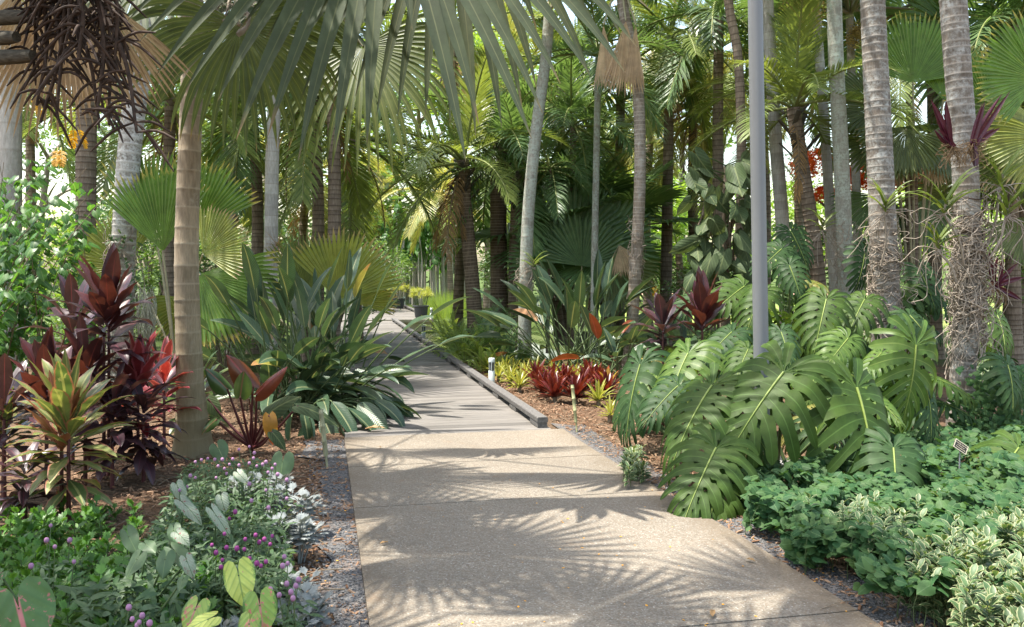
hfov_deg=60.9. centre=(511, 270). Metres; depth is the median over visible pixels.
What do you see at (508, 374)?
bromeliad
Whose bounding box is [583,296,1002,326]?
lawn
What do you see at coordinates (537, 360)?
bromeliad
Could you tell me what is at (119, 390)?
cordyline
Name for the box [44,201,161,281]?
shrub
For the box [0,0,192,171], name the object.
old palm
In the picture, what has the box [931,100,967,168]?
tube bromeliad
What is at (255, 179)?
background palm
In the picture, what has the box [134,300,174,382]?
shrub
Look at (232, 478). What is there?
dusty miller
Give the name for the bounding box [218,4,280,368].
palm tree
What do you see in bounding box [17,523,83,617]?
globe amaranth
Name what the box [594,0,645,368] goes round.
palm tree
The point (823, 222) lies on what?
vanda orchid
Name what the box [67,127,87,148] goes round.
yellow leaf
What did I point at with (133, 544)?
caladium
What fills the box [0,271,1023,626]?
ground
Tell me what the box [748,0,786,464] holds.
lamp pole
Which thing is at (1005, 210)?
vanda orchid
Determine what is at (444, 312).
reeds
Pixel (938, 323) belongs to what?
background palm
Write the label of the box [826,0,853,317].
palm tree
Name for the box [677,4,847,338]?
background palm
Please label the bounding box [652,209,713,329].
background palm
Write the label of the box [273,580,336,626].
dusty miller
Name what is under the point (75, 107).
background palm
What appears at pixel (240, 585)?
caladium
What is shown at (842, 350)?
monstera
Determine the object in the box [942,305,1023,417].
monstera
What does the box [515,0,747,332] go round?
background palm
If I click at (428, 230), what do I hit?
tree aroid
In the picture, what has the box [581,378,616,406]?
bromeliad
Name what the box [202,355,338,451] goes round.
bronze philodendron
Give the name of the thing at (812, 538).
round leaf ground cover
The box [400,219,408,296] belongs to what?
tree aroid
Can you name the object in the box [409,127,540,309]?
background palm
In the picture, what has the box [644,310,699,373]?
bird of paradise clump
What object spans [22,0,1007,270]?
sky
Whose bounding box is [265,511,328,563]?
dusty miller
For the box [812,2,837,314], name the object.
palm tree
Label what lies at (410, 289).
tree aroid
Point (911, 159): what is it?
young fan palm
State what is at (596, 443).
gravel stones
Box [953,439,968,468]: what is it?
plant plaque
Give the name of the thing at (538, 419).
kerb rail
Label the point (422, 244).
tree aroid
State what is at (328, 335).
bird of paradise clump
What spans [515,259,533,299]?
root tangle
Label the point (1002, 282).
tube bromeliad
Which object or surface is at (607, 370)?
bromeliad
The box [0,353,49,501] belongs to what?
cordyline
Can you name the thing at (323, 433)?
bamboo stake
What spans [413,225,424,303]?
tree aroid
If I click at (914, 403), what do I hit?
monstera
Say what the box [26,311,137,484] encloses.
cordyline
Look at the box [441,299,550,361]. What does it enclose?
cycad
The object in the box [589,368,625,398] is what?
bromeliad
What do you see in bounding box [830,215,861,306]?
root tangle
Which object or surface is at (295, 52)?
fan palm
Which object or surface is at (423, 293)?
papyrus plant
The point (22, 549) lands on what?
lush ground cover
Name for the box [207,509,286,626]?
globe amaranth
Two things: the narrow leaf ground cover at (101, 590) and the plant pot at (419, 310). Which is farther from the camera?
the plant pot at (419, 310)
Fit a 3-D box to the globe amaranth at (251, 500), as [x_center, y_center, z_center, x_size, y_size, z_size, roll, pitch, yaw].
[-1.533,1.431,4.992,0.852,0.461,0.680,0,0,25]
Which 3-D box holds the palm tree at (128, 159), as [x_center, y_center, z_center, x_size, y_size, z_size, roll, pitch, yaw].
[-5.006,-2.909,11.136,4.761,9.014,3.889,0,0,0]
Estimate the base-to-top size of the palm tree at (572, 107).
6.827 m
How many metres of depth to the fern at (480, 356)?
13.70 m
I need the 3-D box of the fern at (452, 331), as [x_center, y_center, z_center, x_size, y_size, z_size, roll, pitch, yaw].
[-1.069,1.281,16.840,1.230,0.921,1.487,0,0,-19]
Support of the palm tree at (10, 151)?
on the ground at (132, 481)
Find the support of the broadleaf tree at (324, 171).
on the ground at (132, 481)
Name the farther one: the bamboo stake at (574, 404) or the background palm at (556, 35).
the background palm at (556, 35)
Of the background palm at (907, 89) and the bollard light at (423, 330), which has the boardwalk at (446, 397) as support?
the bollard light at (423, 330)
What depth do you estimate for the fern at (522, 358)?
14.15 m
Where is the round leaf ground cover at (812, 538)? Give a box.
[730,414,1023,626]
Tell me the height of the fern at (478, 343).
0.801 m
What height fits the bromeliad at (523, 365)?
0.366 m
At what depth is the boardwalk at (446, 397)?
10.85 m
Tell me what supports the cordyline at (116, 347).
on the ground at (132, 481)
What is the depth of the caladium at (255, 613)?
3.19 m
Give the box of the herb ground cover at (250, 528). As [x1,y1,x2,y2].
[111,457,297,615]
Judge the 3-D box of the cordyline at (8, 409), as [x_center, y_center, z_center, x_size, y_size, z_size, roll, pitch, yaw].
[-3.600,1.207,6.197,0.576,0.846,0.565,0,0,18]
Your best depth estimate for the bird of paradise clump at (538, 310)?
13.54 m
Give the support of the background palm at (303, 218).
on the ground at (132, 481)
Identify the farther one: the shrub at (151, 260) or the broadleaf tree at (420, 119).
the broadleaf tree at (420, 119)
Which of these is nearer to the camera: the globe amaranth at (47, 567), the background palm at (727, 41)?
the globe amaranth at (47, 567)
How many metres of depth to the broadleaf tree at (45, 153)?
34.13 m
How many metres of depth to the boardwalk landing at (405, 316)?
28.62 m
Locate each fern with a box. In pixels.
[417,304,484,347]
[423,319,507,356]
[424,313,475,354]
[429,322,510,365]
[460,343,520,372]
[499,335,547,370]
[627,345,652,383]
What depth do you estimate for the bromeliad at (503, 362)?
13.37 m
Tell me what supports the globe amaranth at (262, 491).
on the ground at (132, 481)
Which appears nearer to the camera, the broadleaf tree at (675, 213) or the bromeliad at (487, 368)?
the bromeliad at (487, 368)
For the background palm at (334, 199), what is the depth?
14.91 m
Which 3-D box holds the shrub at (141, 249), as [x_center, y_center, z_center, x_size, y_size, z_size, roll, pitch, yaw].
[-11.998,-0.850,30.056,5.229,4.988,4.683,0,0,0]
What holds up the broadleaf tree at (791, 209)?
on the lawn at (777, 307)
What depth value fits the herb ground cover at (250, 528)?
4.57 m
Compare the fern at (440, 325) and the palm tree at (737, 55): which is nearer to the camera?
the palm tree at (737, 55)
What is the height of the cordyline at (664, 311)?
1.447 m
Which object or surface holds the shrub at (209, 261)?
on the ground at (132, 481)
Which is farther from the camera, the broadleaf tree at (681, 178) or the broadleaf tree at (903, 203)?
the broadleaf tree at (681, 178)
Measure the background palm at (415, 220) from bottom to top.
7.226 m
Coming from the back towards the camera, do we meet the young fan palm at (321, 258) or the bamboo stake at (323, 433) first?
the young fan palm at (321, 258)
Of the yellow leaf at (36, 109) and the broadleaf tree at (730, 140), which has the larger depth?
the broadleaf tree at (730, 140)
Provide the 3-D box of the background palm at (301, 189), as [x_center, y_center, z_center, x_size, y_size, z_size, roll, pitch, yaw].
[-3.487,-2.399,15.653,5.101,8.064,4.940,0,0,32]
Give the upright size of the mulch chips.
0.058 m
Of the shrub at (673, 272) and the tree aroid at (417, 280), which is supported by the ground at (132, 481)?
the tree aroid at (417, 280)
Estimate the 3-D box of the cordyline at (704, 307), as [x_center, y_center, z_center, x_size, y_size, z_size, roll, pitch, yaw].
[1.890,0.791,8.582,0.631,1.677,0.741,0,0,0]
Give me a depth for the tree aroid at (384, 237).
39.77 m
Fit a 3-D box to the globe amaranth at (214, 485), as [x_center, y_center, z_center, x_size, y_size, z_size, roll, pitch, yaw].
[-1.781,1.399,5.429,0.556,0.495,0.372,0,0,39]
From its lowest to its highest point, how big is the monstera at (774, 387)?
1.240 m
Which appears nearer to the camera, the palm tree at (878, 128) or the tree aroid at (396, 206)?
the palm tree at (878, 128)
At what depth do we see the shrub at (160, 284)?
16.07 m
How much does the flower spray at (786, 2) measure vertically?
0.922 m
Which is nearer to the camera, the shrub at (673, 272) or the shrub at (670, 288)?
the shrub at (670, 288)
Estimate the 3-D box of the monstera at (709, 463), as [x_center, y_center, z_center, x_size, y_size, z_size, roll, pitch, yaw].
[1.551,1.270,6.524,1.127,1.100,1.917,0,0,0]
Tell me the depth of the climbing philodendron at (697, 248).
12.21 m
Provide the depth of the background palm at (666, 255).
17.90 m
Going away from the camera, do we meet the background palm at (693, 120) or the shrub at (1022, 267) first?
the shrub at (1022, 267)
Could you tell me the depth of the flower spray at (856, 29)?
15.53 m
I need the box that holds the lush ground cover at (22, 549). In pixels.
[0,493,227,626]
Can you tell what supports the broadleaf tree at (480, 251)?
on the ground at (132, 481)
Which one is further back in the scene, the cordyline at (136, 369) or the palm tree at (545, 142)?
the palm tree at (545, 142)
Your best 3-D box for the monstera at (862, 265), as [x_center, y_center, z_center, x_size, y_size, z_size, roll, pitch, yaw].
[4.625,0.627,11.310,1.196,2.032,1.446,0,0,0]
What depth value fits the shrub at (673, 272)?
39.31 m
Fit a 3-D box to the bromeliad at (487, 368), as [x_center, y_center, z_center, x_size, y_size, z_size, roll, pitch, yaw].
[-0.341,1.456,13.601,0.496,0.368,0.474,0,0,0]
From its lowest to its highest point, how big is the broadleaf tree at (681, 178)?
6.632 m
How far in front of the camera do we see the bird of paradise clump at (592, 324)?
12.38 m
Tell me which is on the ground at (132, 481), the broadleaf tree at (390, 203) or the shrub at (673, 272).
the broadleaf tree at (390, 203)
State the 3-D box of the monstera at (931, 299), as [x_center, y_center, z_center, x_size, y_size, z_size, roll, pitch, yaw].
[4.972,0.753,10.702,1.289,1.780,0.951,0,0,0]
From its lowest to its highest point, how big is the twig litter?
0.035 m
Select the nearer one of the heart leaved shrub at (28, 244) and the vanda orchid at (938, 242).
the vanda orchid at (938, 242)
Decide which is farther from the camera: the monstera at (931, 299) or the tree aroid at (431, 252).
the tree aroid at (431, 252)
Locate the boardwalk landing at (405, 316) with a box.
[342,306,432,331]
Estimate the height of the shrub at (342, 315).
2.337 m
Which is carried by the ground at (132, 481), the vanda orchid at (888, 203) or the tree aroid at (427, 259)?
the tree aroid at (427, 259)
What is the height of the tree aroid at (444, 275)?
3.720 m
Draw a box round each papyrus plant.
[389,283,409,297]
[408,285,433,305]
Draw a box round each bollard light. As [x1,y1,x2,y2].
[421,324,425,337]
[488,358,494,382]
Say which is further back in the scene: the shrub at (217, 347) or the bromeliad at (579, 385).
the shrub at (217, 347)
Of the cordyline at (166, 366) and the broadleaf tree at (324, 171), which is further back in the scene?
the broadleaf tree at (324, 171)
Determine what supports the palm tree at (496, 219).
on the ground at (132, 481)
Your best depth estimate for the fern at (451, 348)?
16.14 m
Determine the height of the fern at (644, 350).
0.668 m
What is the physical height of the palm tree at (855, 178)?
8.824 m
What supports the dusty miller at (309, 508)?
on the ground at (132, 481)
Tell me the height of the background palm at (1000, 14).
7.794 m
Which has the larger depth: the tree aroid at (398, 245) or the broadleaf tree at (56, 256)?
the tree aroid at (398, 245)
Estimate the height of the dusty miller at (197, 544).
0.232 m
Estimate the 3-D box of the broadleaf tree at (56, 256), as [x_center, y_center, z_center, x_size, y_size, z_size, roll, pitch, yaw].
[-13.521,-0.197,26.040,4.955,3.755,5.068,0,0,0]
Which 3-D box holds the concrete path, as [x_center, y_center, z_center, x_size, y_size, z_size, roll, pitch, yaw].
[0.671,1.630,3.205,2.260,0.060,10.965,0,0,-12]
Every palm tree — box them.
[0,0,22,362]
[70,2,180,379]
[106,18,151,381]
[166,3,239,353]
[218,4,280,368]
[360,43,572,338]
[395,38,619,338]
[424,87,592,349]
[475,20,669,347]
[482,101,614,352]
[501,0,688,353]
[517,0,599,361]
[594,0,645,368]
[644,0,745,347]
[675,0,932,338]
[708,0,793,345]
[720,0,1000,302]
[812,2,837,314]
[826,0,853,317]
[860,0,899,357]
[939,0,982,433]
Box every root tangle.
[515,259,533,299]
[626,217,645,296]
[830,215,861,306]
[851,216,925,353]
[931,184,1012,392]
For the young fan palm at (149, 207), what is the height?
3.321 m
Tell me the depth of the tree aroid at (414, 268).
38.57 m
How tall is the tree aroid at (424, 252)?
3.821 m
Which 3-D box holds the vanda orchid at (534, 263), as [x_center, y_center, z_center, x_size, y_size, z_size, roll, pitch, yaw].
[0.385,0.072,14.707,0.705,0.810,0.346,0,0,-10]
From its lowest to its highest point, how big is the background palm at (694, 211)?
7.803 m
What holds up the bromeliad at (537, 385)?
on the ground at (132, 481)
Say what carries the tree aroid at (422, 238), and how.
on the ground at (132, 481)
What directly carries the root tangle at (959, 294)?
attached to the palm tree at (956, 52)
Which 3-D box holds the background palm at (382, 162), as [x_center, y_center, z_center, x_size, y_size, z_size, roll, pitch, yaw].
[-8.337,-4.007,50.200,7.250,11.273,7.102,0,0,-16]
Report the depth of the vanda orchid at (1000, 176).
8.37 m
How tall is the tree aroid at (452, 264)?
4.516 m
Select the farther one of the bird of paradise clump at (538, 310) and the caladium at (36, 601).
the bird of paradise clump at (538, 310)
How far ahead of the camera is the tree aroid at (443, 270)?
37.86 m
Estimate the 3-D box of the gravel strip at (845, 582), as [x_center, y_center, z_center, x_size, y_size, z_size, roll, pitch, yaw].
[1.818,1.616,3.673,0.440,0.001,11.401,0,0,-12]
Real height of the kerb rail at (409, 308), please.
0.109 m
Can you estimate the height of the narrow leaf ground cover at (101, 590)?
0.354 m
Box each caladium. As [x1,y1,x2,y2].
[0,568,55,626]
[120,522,188,617]
[146,479,201,610]
[181,595,209,626]
[187,556,255,626]
[206,468,251,554]
[209,439,293,488]
[238,587,277,626]
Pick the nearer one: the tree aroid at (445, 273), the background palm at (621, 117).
the background palm at (621, 117)
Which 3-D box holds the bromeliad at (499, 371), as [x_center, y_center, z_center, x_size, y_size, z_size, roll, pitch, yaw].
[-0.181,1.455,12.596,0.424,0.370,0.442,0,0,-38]
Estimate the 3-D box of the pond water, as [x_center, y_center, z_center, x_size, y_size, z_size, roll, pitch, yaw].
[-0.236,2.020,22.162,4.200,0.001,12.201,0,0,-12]
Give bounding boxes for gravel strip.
[294,439,368,626]
[551,423,944,626]
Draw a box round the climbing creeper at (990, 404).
[941,363,1023,447]
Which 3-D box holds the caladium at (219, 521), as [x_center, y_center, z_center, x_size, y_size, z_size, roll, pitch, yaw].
[-1.562,1.403,4.848,0.136,0.458,1.023,0,0,-10]
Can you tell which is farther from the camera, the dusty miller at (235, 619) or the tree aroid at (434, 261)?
the tree aroid at (434, 261)
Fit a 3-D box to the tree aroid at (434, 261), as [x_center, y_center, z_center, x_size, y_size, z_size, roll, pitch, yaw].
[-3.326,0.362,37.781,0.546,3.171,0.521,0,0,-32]
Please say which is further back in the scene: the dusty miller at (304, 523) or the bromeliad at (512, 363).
the bromeliad at (512, 363)
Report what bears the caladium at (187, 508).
on the ground at (132, 481)
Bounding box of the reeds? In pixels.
[421,287,466,319]
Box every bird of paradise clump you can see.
[171,243,475,440]
[277,302,403,370]
[462,248,693,379]
[548,302,688,382]
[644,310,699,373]
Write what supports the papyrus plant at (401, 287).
in the plant pot at (401, 303)
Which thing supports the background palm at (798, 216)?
on the ground at (132, 481)
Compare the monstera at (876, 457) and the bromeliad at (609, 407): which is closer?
the monstera at (876, 457)
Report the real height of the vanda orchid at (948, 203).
0.989 m
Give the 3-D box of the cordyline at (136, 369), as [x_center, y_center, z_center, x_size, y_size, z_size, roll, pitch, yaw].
[-2.959,1.051,6.923,0.661,1.158,0.672,0,0,-39]
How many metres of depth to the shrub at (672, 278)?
43.97 m
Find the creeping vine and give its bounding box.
[101,226,144,362]
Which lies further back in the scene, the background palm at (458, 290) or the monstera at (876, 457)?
the background palm at (458, 290)
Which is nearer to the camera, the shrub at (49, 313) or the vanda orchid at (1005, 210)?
the vanda orchid at (1005, 210)
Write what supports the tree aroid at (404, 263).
on the ground at (132, 481)
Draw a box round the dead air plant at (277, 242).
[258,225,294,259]
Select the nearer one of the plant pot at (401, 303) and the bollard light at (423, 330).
the bollard light at (423, 330)
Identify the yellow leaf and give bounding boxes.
[31,98,42,116]
[51,147,66,167]
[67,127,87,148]
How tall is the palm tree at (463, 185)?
5.652 m
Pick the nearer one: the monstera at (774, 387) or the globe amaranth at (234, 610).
the globe amaranth at (234, 610)
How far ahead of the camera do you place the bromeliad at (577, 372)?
12.56 m
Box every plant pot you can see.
[393,298,404,308]
[413,305,428,317]
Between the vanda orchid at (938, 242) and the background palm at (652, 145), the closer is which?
the vanda orchid at (938, 242)
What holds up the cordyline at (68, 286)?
on the ground at (132, 481)
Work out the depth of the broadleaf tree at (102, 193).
34.92 m
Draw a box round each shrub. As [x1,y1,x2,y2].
[0,145,107,397]
[22,282,66,341]
[23,307,106,367]
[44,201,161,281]
[54,267,160,350]
[96,196,212,301]
[97,233,205,335]
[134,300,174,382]
[135,247,218,299]
[137,220,251,290]
[199,213,311,279]
[202,330,257,371]
[277,302,306,349]
[278,257,397,335]
[324,248,403,312]
[367,237,416,299]
[478,249,536,294]
[652,237,690,294]
[653,251,691,295]
[658,263,748,336]
[769,225,869,289]
[825,237,924,292]
[931,246,1023,352]
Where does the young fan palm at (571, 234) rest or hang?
on the ground at (132, 481)
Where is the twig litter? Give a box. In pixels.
[114,401,897,621]
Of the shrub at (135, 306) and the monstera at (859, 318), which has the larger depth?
the shrub at (135, 306)
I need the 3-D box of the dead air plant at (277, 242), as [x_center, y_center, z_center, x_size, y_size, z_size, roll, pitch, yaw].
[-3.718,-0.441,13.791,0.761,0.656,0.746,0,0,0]
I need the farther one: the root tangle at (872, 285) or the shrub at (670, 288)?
the shrub at (670, 288)
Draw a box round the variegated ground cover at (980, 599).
[618,444,1023,626]
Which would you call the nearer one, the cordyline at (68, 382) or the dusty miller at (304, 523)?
the dusty miller at (304, 523)
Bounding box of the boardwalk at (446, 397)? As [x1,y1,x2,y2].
[335,321,550,436]
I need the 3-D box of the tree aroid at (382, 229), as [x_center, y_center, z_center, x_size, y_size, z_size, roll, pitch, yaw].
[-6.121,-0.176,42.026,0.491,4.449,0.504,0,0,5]
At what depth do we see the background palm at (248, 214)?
18.47 m
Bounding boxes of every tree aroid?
[380,221,390,250]
[380,233,390,268]
[392,203,402,296]
[393,226,401,295]
[399,230,407,297]
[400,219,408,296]
[401,239,409,297]
[407,242,417,306]
[409,235,417,304]
[409,266,410,302]
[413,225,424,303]
[416,211,425,301]
[416,265,417,302]
[418,231,425,301]
[423,234,426,289]
[424,247,429,287]
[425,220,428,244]
[427,210,435,289]
[428,239,438,296]
[429,244,441,295]
[430,218,441,292]
[439,253,446,295]
[440,219,450,295]
[440,234,444,297]
[440,262,441,293]
[450,216,453,288]
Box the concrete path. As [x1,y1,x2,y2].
[344,429,881,626]
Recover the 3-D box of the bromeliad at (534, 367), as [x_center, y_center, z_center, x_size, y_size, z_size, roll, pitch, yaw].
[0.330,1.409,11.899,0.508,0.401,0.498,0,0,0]
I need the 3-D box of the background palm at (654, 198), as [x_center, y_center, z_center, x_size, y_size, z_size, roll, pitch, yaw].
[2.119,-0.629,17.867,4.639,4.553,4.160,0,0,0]
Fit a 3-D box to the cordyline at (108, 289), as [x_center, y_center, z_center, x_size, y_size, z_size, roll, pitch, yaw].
[-3.138,0.705,6.931,0.790,1.851,0.666,0,0,0]
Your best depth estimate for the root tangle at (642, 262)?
13.92 m
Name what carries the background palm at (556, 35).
on the ground at (132, 481)
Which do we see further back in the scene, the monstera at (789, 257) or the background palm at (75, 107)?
the background palm at (75, 107)
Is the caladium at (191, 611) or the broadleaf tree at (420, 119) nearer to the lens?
the caladium at (191, 611)
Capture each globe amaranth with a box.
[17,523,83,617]
[126,604,152,626]
[168,472,293,548]
[188,456,265,537]
[206,534,283,626]
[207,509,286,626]
[226,445,303,536]
[259,554,324,626]
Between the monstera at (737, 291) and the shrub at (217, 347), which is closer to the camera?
the monstera at (737, 291)
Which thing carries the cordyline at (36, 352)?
on the ground at (132, 481)
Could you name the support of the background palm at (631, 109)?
on the ground at (132, 481)
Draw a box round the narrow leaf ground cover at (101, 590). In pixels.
[53,569,217,626]
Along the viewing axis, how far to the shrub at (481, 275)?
23.85 m
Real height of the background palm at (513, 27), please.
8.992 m
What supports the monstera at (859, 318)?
on the ground at (132, 481)
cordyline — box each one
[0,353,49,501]
[0,386,39,497]
[0,438,74,521]
[2,346,134,523]
[6,324,88,493]
[17,273,116,459]
[17,370,97,513]
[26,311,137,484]
[46,298,152,478]
[56,243,165,475]
[71,361,164,488]
[98,378,195,484]
[99,330,183,474]
[130,336,201,459]
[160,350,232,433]
[632,288,691,426]
[670,266,728,418]
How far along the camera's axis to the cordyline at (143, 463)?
6.64 m
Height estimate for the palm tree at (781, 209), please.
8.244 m
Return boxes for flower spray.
[674,0,700,21]
[778,0,826,36]
[843,19,893,50]
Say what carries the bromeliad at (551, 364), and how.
on the ground at (132, 481)
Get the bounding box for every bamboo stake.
[319,409,327,467]
[571,385,577,431]
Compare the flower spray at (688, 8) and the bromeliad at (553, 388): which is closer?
the bromeliad at (553, 388)
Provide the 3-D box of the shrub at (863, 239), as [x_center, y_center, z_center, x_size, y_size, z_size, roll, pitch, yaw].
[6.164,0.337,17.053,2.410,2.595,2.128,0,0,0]
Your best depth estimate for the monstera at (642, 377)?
7.77 m
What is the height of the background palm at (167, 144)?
7.050 m
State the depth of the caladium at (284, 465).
5.62 m
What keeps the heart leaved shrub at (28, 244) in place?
on the ground at (132, 481)
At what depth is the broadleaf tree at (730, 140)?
45.84 m
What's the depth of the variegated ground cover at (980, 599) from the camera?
4.02 m
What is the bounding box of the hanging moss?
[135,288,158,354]
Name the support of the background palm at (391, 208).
on the ground at (132, 481)
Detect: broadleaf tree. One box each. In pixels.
[22,91,115,310]
[22,204,140,323]
[42,80,282,248]
[159,88,377,265]
[280,181,441,282]
[310,126,484,299]
[342,3,506,296]
[410,12,593,264]
[437,176,510,256]
[546,163,699,259]
[603,36,768,238]
[651,180,711,304]
[653,177,775,255]
[730,174,866,278]
[852,188,1001,315]
[922,185,1004,316]
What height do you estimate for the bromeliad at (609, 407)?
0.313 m
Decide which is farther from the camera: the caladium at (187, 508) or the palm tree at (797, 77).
the palm tree at (797, 77)
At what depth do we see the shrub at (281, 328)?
14.78 m
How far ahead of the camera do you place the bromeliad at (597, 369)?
11.55 m
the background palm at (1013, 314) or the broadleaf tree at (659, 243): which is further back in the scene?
the broadleaf tree at (659, 243)
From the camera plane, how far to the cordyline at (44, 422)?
5.60 m
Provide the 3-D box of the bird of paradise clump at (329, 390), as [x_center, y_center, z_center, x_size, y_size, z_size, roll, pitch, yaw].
[-2.121,0.926,10.055,3.415,2.492,3.642,0,0,0]
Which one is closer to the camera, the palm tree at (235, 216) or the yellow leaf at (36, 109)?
the yellow leaf at (36, 109)
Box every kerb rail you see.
[392,318,547,427]
[404,304,413,311]
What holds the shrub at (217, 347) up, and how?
on the ground at (132, 481)
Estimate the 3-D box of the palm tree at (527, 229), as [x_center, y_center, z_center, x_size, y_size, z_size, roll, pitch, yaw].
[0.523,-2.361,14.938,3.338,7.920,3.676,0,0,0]
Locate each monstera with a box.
[611,322,752,448]
[635,362,781,520]
[672,274,770,404]
[710,340,889,478]
[733,284,808,387]
[748,221,829,387]
[768,323,892,422]
[781,381,930,495]
[791,285,939,364]
[816,240,931,359]
[843,349,905,430]
[863,259,950,386]
[866,313,1023,489]
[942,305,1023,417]
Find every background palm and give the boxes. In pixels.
[22,0,174,148]
[22,16,289,338]
[22,67,115,335]
[97,92,326,344]
[107,5,351,353]
[201,3,433,352]
[203,129,390,337]
[239,7,481,339]
[253,17,412,352]
[343,135,436,265]
[344,120,417,211]
[360,0,543,330]
[374,143,482,296]
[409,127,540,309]
[435,0,627,197]
[439,145,689,345]
[457,0,661,334]
[504,146,703,349]
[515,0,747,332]
[526,41,674,336]
[585,104,682,236]
[587,0,791,346]
[601,3,796,338]
[605,50,700,329]
[611,0,852,329]
[640,0,796,328]
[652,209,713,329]
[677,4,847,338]
[712,5,904,329]
[797,0,1023,359]
[809,0,1007,307]
[894,50,1023,371]
[908,0,1023,349]
[921,116,1023,347]
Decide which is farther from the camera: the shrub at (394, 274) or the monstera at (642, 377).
the shrub at (394, 274)
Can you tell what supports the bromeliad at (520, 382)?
on the ground at (132, 481)
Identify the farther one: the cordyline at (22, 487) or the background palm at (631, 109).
the background palm at (631, 109)
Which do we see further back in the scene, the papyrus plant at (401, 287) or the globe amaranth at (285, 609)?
the papyrus plant at (401, 287)
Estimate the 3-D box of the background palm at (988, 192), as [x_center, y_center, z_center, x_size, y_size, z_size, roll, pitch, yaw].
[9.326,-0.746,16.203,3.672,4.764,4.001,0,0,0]
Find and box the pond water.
[426,333,581,360]
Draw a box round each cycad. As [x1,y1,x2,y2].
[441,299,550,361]
[443,296,544,347]
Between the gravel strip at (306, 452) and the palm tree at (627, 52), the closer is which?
the gravel strip at (306, 452)
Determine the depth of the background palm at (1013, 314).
13.92 m
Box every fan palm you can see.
[65,145,280,397]
[87,0,675,458]
[203,228,403,363]
[505,180,661,354]
[825,11,989,291]
[942,10,1023,269]
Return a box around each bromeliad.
[475,353,500,370]
[495,354,513,370]
[495,360,523,386]
[495,361,510,382]
[503,354,519,376]
[503,367,535,392]
[516,359,531,382]
[521,358,547,387]
[526,369,561,395]
[528,355,546,371]
[534,361,567,392]
[538,372,569,402]
[545,359,560,372]
[555,362,581,390]
[557,371,593,403]
[565,360,583,375]
[565,366,595,395]
[575,356,601,379]
[579,362,610,390]
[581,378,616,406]
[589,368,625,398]
[591,365,619,383]
[593,395,617,422]
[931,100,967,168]
[957,92,1009,169]
[985,252,1023,307]
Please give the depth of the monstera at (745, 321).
9.30 m
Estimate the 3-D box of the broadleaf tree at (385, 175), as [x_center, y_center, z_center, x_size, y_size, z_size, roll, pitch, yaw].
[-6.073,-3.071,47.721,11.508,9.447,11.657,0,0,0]
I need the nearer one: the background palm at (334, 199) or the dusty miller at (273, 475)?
the dusty miller at (273, 475)
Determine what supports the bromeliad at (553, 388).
on the ground at (132, 481)
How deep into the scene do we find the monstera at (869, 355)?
7.87 m
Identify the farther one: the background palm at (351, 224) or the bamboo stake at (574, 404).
the background palm at (351, 224)
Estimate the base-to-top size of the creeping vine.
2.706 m
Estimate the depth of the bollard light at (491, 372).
12.24 m
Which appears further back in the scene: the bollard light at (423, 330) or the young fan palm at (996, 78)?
the bollard light at (423, 330)
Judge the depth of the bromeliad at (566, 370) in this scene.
11.55 m
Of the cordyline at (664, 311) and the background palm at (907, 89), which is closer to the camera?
the cordyline at (664, 311)
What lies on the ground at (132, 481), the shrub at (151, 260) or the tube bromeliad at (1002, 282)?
the shrub at (151, 260)
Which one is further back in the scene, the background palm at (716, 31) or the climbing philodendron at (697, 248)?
the background palm at (716, 31)
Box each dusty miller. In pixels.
[189,533,211,558]
[209,615,238,626]
[219,475,260,514]
[228,546,268,569]
[229,467,293,517]
[258,563,320,608]
[261,482,326,530]
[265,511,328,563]
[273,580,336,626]
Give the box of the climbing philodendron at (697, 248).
[669,146,771,328]
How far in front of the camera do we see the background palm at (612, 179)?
17.93 m
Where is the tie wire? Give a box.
[953,197,982,254]
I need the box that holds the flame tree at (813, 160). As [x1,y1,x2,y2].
[768,146,941,229]
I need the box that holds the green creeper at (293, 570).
[252,539,305,626]
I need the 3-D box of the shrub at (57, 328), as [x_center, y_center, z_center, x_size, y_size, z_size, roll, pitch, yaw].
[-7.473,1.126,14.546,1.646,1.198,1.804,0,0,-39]
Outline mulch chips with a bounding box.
[6,368,949,626]
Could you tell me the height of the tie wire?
0.550 m
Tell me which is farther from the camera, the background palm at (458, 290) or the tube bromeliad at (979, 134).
the background palm at (458, 290)
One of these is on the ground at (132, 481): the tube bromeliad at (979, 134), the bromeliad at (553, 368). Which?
the bromeliad at (553, 368)
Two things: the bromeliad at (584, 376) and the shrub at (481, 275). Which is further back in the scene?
the shrub at (481, 275)
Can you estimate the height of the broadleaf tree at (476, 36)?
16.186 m
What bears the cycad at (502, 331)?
on the ground at (132, 481)
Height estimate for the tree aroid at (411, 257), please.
3.181 m
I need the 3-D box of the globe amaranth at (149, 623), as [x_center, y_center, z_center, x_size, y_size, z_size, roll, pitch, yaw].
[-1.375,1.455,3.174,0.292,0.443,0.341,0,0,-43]
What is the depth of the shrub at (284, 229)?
23.63 m
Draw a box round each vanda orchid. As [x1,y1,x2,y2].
[513,250,554,297]
[800,208,848,265]
[847,177,917,265]
[895,215,976,304]
[904,166,988,272]
[975,178,1023,266]
[980,145,1023,250]
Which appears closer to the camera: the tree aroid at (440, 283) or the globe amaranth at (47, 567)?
the globe amaranth at (47, 567)
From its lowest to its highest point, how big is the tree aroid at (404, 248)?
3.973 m
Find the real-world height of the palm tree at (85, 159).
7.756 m
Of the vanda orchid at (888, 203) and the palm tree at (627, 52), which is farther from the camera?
the palm tree at (627, 52)
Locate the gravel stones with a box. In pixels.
[303,424,933,626]

